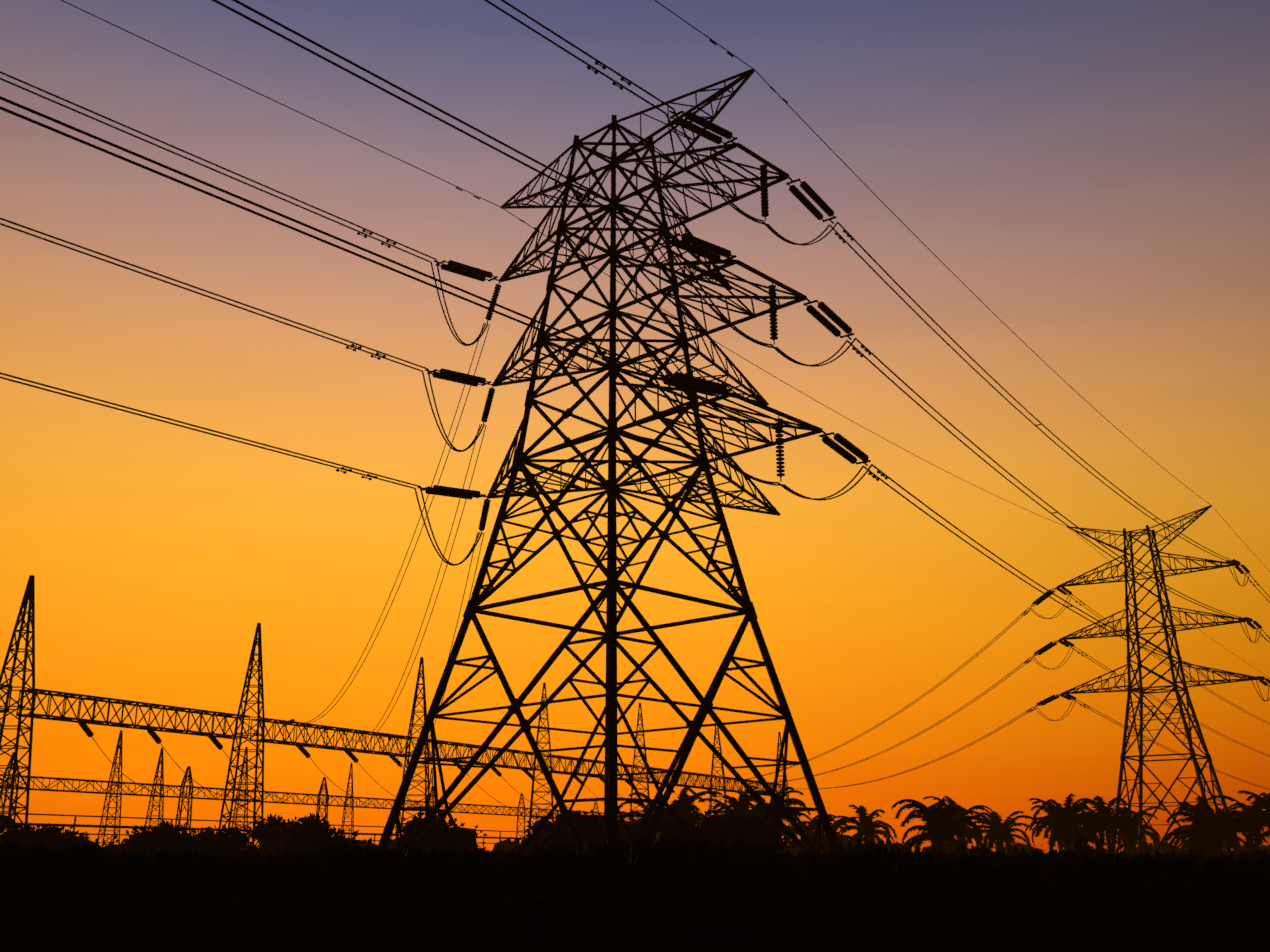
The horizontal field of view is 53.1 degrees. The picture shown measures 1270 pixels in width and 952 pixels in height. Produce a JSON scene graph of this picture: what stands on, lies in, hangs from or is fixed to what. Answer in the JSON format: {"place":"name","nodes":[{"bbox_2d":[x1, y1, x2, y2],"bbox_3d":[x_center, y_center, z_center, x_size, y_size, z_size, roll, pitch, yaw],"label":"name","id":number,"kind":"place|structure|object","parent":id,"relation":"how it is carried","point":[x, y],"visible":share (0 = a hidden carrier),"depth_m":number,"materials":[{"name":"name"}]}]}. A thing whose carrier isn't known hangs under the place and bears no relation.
{"place":"outdoors","nodes":[
{"label":"outdoors","id":0,"kind":"place"},
{"bbox_2d":[0,0,1269,852],"label":"sky","id":1,"kind":"structure","parent":0,"point":[1096,173],"materials":[{"name":"orange"}]},
{"bbox_2d":[43,111,1269,847],"bbox_3d":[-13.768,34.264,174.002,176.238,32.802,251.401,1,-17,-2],"label":"insulators","id":2,"kind":"object","parent":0,"point":[699,247],"visible":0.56,"depth_m":67.21,"materials":[{"name":"ceramic"}]},
{"label":"ground","id":3,"kind":"structure","parent":0,"visible":0},
{"bbox_2d":[0,575,791,851],"bbox_3d":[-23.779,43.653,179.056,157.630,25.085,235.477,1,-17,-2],"label":"substation gantries","id":4,"kind":"object","parent":3,"relation":"on","point":[29,593],"visible":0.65,"depth_m":130.01,"materials":[{"name":"metal"}]},
{"bbox_2d":[377,69,839,854],"bbox_3d":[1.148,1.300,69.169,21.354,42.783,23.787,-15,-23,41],"label":"pylon","id":5,"kind":"object","parent":3,"relation":"on","point":[613,583],"visible":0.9,"depth_m":66.61,"materials":[{"name":"metal"}]},
{"bbox_2d":[91,40,1269,801],"bbox_3d":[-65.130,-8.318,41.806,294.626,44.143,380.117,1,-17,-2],"label":"line hardware","id":6,"kind":"structure","parent":5,"relation":"attached to","point":[669,238],"depth_m":67.20,"materials":[{"name":"metal"}]},
{"bbox_2d":[0,0,1269,820],"bbox_3d":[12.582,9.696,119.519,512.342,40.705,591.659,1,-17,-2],"label":"conductors","id":7,"kind":"object","parent":6,"relation":"on","point":[561,339],"visible":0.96,"depth_m":64.51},
{"bbox_2d":[0,786,1269,856],"bbox_3d":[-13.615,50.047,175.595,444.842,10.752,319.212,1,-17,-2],"label":"palm trees","id":8,"kind":"object","parent":3,"relation":"on","point":[939,845],"visible":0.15,"depth_m":134.49,"materials":[{"name":"black plant"}]},
{"bbox_2d":[0,786,1269,951],"bbox_3d":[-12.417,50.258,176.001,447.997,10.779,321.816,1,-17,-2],"label":"bushes","id":9,"kind":"object","parent":3,"relation":"on","point":[724,885],"visible":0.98,"depth_m":23.14,"materials":[{"name":"black plant"}]},
{"bbox_2d":[1057,505,1254,856],"bbox_3d":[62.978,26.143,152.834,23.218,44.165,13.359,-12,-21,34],"label":"pylon","id":10,"kind":"object","parent":3,"relation":"on","point":[1141,689],"visible":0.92,"depth_m":153.79,"materials":[{"name":"metal"}]}
]}

